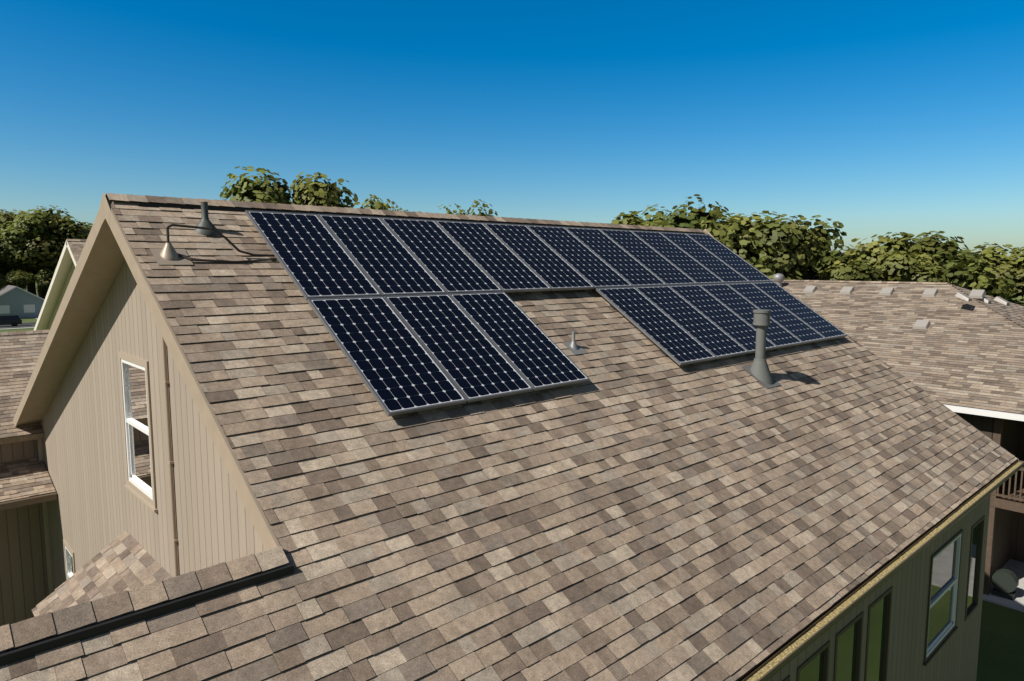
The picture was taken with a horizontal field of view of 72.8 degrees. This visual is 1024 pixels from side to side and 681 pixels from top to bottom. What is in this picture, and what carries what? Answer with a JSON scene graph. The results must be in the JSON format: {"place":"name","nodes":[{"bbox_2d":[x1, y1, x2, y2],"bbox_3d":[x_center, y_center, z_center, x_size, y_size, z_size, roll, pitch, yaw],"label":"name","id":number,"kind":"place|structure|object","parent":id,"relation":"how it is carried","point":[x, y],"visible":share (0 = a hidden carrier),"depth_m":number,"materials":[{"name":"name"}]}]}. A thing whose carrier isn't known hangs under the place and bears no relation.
{"place":"outdoors","nodes":[
{"label":"outdoors","id":0,"kind":"place"},
{"bbox_2d":[0,323,35,327],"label":"road","id":1,"kind":"structure","parent":0,"point":[23,324],"depth_m":106.80,"materials":[{"name":"grey asphalt"}]},
{"bbox_2d":[0,315,21,326],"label":"car","id":2,"kind":"object","parent":1,"relation":"on","point":[14,320],"visible":1,"depth_m":104.45,"materials":[{"name":"grey paint"}]},
{"bbox_2d":[0,439,48,625],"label":"back wing walls","id":3,"kind":"structure","parent":0,"point":[24,590],"depth_m":15.45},
{"bbox_2d":[0,367,43,444],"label":"wing roof shingles","id":4,"kind":"object","parent":3,"relation":"on","point":[13,384],"visible":0.15,"depth_m":15.59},
{"bbox_2d":[0,467,56,510],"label":"roof fascia","id":5,"kind":"structure","parent":3,"relation":"attached to","point":[5,505],"depth_m":14.18,"materials":[{"name":"brown wood"}]},
{"bbox_2d":[0,457,55,501],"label":"porch roof shingles","id":6,"kind":"object","parent":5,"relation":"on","point":[16,482],"visible":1,"depth_m":14.72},
{"bbox_2d":[37,439,53,594],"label":"wall trim","id":7,"kind":"structure","parent":3,"relation":"attached to","point":[46,529],"depth_m":15.63,"materials":[{"name":"beige wood"}]},
{"bbox_2d":[42,263,74,576],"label":"neighbour walls","id":8,"kind":"structure","parent":0,"point":[60,298],"depth_m":29.01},
{"bbox_2d":[0,239,86,369],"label":"neighbour roof","id":9,"kind":"structure","parent":8,"relation":"on","point":[76,246],"depth_m":20.82,"materials":[{"name":"brown"}]},
{"bbox_2d":[0,240,80,367],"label":"fascia","id":10,"kind":"structure","parent":9,"relation":"attached to","point":[66,261],"depth_m":28.53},
{"bbox_2d":[0,546,288,650],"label":"ridge cap shingles","id":11,"kind":"object","parent":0,"point":[23,632],"visible":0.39,"depth_m":4.51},
{"bbox_2d":[35,587,328,677],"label":"wing roof deck","id":12,"kind":"structure","parent":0,"point":[231,647],"depth_m":4.64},
{"bbox_2d":[0,272,1023,680],"bbox_3d":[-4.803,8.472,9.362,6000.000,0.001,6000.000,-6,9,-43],"label":"ground","id":13,"kind":"structure","parent":0,"point":[1000,654],"depth_m":17.43,"materials":[{"name":"green plant"}]},
{"bbox_2d":[0,221,12,274],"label":"tree","id":14,"kind":"object","parent":13,"relation":"on","point":[4,271],"visible":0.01,"depth_m":141.18,"materials":[{"name":"green plant"}]},
{"bbox_2d":[0,318,37,329],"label":"road kerbs","id":15,"kind":"structure","parent":13,"relation":"on","point":[6,328],"depth_m":102.84,"materials":[{"name":"grey concrete"}]},
{"bbox_2d":[0,270,38,288],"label":"tree","id":16,"kind":"object","parent":13,"relation":"on","point":[22,280],"visible":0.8,"depth_m":127.67,"materials":[{"name":"green plant"}]},
{"bbox_2d":[0,287,43,318],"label":"house walls","id":17,"kind":"structure","parent":13,"relation":"on","point":[16,299],"depth_m":119.80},
{"bbox_2d":[0,285,15,294],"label":"house roof","id":18,"kind":"structure","parent":17,"relation":"on","point":[6,288],"depth_m":121.34,"materials":[{"name":"grey"}]},
{"bbox_2d":[0,286,44,313],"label":"house trim","id":19,"kind":"structure","parent":17,"relation":"attached to","point":[5,309],"depth_m":119.57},
{"bbox_2d":[5,212,41,297],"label":"tree","id":20,"kind":"object","parent":13,"relation":"on","point":[39,294],"depth_m":154.27,"materials":[{"name":"green plant"}]},
{"bbox_2d":[0,205,69,295],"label":"tree","id":21,"kind":"object","parent":13,"relation":"on","point":[9,256],"visible":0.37,"depth_m":137.01,"materials":[{"name":"green plant"}]},
{"bbox_2d":[33,268,54,292],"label":"tree","id":22,"kind":"object","parent":13,"relation":"on","point":[45,277],"visible":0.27,"depth_m":133.74,"materials":[{"name":"green plant"}]},
{"bbox_2d":[0,213,91,298],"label":"tree","id":23,"kind":"object","parent":13,"relation":"on","point":[43,252],"visible":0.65,"depth_m":134.52,"materials":[{"name":"green plant"}]},
{"bbox_2d":[82,222,92,229],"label":"tree","id":24,"kind":"object","parent":13,"relation":"on","point":[88,226],"visible":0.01,"depth_m":147.22,"materials":[{"name":"green plant"}]},
{"bbox_2d":[41,260,264,590],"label":"house gable walls","id":25,"kind":"structure","parent":13,"relation":"on","point":[96,507],"depth_m":9.94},
{"bbox_2d":[65,547,72,578],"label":"window","id":26,"kind":"structure","parent":25,"relation":"attached to","point":[69,564],"depth_m":14.30,"materials":[{"name":"glass"}]},
{"bbox_2d":[63,539,75,579],"bbox_3d":[-8.963,4.872,14.104,0.043,1.465,0.990,-6,9,-43],"label":"window trim","id":27,"kind":"structure","parent":25,"relation":"attached to","point":[67,546],"depth_m":14.06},
{"bbox_2d":[41,547,157,613],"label":"shed roof deck","id":28,"kind":"structure","parent":25,"relation":"attached to","point":[105,577],"depth_m":9.69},
{"bbox_2d":[32,530,171,616],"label":"shed roof shingles","id":29,"kind":"object","parent":28,"relation":"on","point":[72,591],"visible":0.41,"depth_m":9.70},
{"bbox_2d":[121,359,152,499],"bbox_3d":[-4.974,1.176,9.837,0.614,1.800,1.200,-6,9,-43],"label":"gable window frame","id":30,"kind":"object","parent":25,"relation":"attached to","point":[136,422],"visible":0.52,"depth_m":9.76,"materials":[{"name":"white plastic"}]},
{"bbox_2d":[118,351,157,512],"bbox_3d":[-5.206,1.217,9.625,0.043,2.015,1.440,-6,9,-43],"label":"window trim","id":31,"kind":"structure","parent":25,"relation":"attached to","point":[143,497],"depth_m":9.37,"materials":[{"name":"beige wood"}]},
{"bbox_2d":[161,335,178,576],"bbox_3d":[-4.186,1.008,8.537,0.112,4.119,0.080,-6,9,-43],"label":"wall conduit","id":32,"kind":"object","parent":25,"relation":"attached to","point":[166,382],"depth_m":8.54,"materials":[{"name":"beige"}]},
{"bbox_2d":[17,199,1016,680],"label":"roof deck","id":33,"kind":"structure","parent":25,"relation":"on","point":[105,263],"depth_m":10.29,"materials":[{"name":"brown wood"}]},
{"bbox_2d":[0,193,1017,680],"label":"roof shingles","id":34,"kind":"object","parent":33,"relation":"on","point":[236,337],"visible":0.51,"depth_m":6.92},
{"bbox_2d":[150,243,193,264],"bbox_3d":[-3.799,-0.967,7.750,0.370,0.243,0.288,-6,9,-43],"label":"conduit flashing","id":35,"kind":"object","parent":34,"relation":"on","point":[168,253],"visible":1,"depth_m":7.71,"materials":[{"name":"beige"}]},
{"bbox_2d":[194,201,218,234],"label":"vent pipe","id":36,"kind":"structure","parent":34,"relation":"on","point":[205,221],"depth_m":8.44,"materials":[{"name":"grey metal"}]},
{"bbox_2d":[166,224,276,262],"bbox_3d":[-3.350,-1.125,8.102,1.217,0.435,0.137,-6,8,-41],"label":"conduit run","id":37,"kind":"object","parent":34,"relation":"on","point":[216,232],"visible":0.99,"depth_m":8.04,"materials":[{"name":"galvanised steel"},{"name":"grey painted metal"}]},
{"bbox_2d":[0,203,703,666],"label":"ridge vent strips","id":38,"kind":"object","parent":34,"relation":"on","point":[22,653],"visible":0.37,"depth_m":4.63,"materials":[{"name":"black"}]},
{"bbox_2d":[245,210,846,416],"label":"solar panels","id":39,"kind":"structure","parent":34,"relation":"on","point":[415,315],"depth_m":9.72,"materials":[{"name":"photovoltaic silicon cells"},{"name":"glass"},{"name":"aluminium"}]},
{"bbox_2d":[563,331,586,354],"bbox_3d":[0.874,0.027,9.620,0.260,0.298,0.226,-6,9,-43],"label":"roof vent","id":40,"kind":"object","parent":34,"relation":"on","point":[574,347],"visible":0.94,"depth_m":9.61,"materials":[{"name":"grey metal"}]},
{"bbox_2d":[742,309,780,388],"bbox_3d":[4.037,0.114,11.229,0.480,1.223,0.482,-6,9,-43],"label":"vent pipe","id":41,"kind":"object","parent":34,"relation":"on","point":[758,369],"visible":0.97,"depth_m":11.16,"materials":[{"name":"grey metal"}]},
{"bbox_2d":[737,460,1023,680],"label":"gutters","id":42,"kind":"object","parent":34,"relation":"on","point":[780,665],"visible":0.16,"depth_m":7.69,"materials":[{"name":"brown metal"}]},
{"bbox_2d":[746,462,1021,680],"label":"gutter debris","id":43,"kind":"object","parent":42,"relation":"on","point":[773,662],"visible":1,"depth_m":7.70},
{"bbox_2d":[12,192,1018,671],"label":"rake fascia","id":44,"kind":"structure","parent":33,"relation":"attached to","point":[256,514],"depth_m":6.96,"materials":[{"name":"beige wood"}]},
{"bbox_2d":[220,166,370,207],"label":"tree","id":45,"kind":"object","parent":13,"relation":"on","point":[308,192],"visible":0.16,"depth_m":50.30,"materials":[{"name":"green plant"}]},
{"bbox_2d":[360,194,414,211],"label":"tree","id":46,"kind":"object","parent":13,"relation":"on","point":[380,206],"visible":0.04,"depth_m":50.81,"materials":[{"name":"green plant"}]},
{"bbox_2d":[438,199,497,216],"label":"tree","id":47,"kind":"object","parent":13,"relation":"on","point":[477,203],"visible":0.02,"depth_m":53.27,"materials":[{"name":"green plant"}]},
{"bbox_2d":[610,194,752,252],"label":"tree","id":48,"kind":"object","parent":13,"relation":"on","point":[700,218],"visible":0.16,"depth_m":46.66,"materials":[{"name":"green plant"}]},
{"bbox_2d":[713,210,883,318],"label":"tree","id":49,"kind":"object","parent":13,"relation":"on","point":[791,250],"visible":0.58,"depth_m":44.46,"materials":[{"name":"green plant"}]},
{"bbox_2d":[768,494,990,680],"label":"house side walls","id":50,"kind":"structure","parent":13,"relation":"on","point":[955,658],"depth_m":10.40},
{"bbox_2d":[796,641,829,680],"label":"window frame","id":51,"kind":"object","parent":50,"relation":"attached to","point":[814,666],"visible":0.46,"depth_m":7.94,"materials":[{"name":"brown"}]},
{"bbox_2d":[833,611,863,680],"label":"window pane","id":52,"kind":"structure","parent":50,"relation":"attached to","point":[848,651],"depth_m":8.62,"materials":[{"name":"green glass"}]},
{"bbox_2d":[864,586,892,680],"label":"window pane","id":53,"kind":"structure","parent":50,"relation":"attached to","point":[878,637],"depth_m":9.31,"materials":[{"name":"green glass"}]},
{"bbox_2d":[923,529,962,665],"bbox_3d":[6.945,4.078,11.150,1.640,1.745,0.043,-6,9,-43],"label":"window frame","id":54,"kind":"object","parent":50,"relation":"attached to","point":[934,652],"depth_m":10.93,"materials":[{"name":"white plastic"}]},
{"bbox_2d":[926,533,961,657],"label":"window","id":55,"kind":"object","parent":50,"relation":"attached to","point":[944,588],"visible":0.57,"depth_m":11.27,"materials":[{"name":"glass"}]},
{"bbox_2d":[965,515,984,620],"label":"window","id":56,"kind":"structure","parent":50,"relation":"attached to","point":[975,561],"depth_m":12.51,"materials":[{"name":"green"}]},
{"bbox_2d":[815,231,1018,342],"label":"tree","id":57,"kind":"object","parent":13,"relation":"on","point":[931,258],"visible":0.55,"depth_m":44.45,"materials":[{"name":"green plant"}]},
{"bbox_2d":[864,343,1023,576],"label":"neighbour walls","id":58,"kind":"structure","parent":13,"relation":"on","point":[1009,536],"depth_m":21.51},
{"bbox_2d":[863,345,1023,414],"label":"neighbour soffit","id":59,"kind":"structure","parent":58,"relation":"on","point":[966,382],"depth_m":24.00,"materials":[{"name":"brown"}]},
{"bbox_2d":[772,279,1023,413],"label":"neighbour roof","id":60,"kind":"structure","parent":59,"relation":"on","point":[958,329],"depth_m":23.48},
{"bbox_2d":[773,273,784,285],"bbox_3d":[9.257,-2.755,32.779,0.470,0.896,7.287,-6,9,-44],"label":"roof vent","id":61,"kind":"object","parent":60,"relation":"on","point":[778,278],"visible":0.69,"depth_m":30.18,"materials":[{"name":"grey metal"}]},
{"bbox_2d":[803,286,1009,329],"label":"roof vents","id":62,"kind":"object","parent":60,"relation":"on","point":[932,292],"visible":0.81,"depth_m":25.44,"materials":[{"name":"silver metal"}]},
{"bbox_2d":[864,341,1023,420],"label":"roof fascia","id":63,"kind":"structure","parent":59,"relation":"attached to","point":[995,414],"depth_m":19.07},
{"bbox_2d":[983,417,1023,594],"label":"neighbour deck","id":64,"kind":"structure","parent":58,"relation":"attached to","point":[1008,494],"depth_m":19.55,"materials":[{"name":"brown wood"}]},
{"bbox_2d":[950,242,1023,351],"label":"tree","id":65,"kind":"object","parent":13,"relation":"on","point":[1013,263],"visible":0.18,"depth_m":45.89,"materials":[{"name":"green plant"}]},
{"bbox_2d":[982,559,1023,611],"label":"neighbour patio","id":66,"kind":"structure","parent":13,"relation":"on","point":[1016,567],"depth_m":19.83,"materials":[{"name":"concrete"}]},
{"bbox_2d":[991,569,1018,600],"bbox_3d":[13.994,6.885,19.734,0.380,0.740,0.585,-6,9,-43],"label":"hose reel","id":67,"kind":"object","parent":66,"relation":"on","point":[1005,582],"visible":1,"depth_m":19.62,"materials":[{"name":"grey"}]},
{"bbox_2d":[0,0,1023,257],"label":"sky","id":68,"kind":"structure","parent":0,"point":[871,117],"materials":[{"name":"blue"}]}
]}

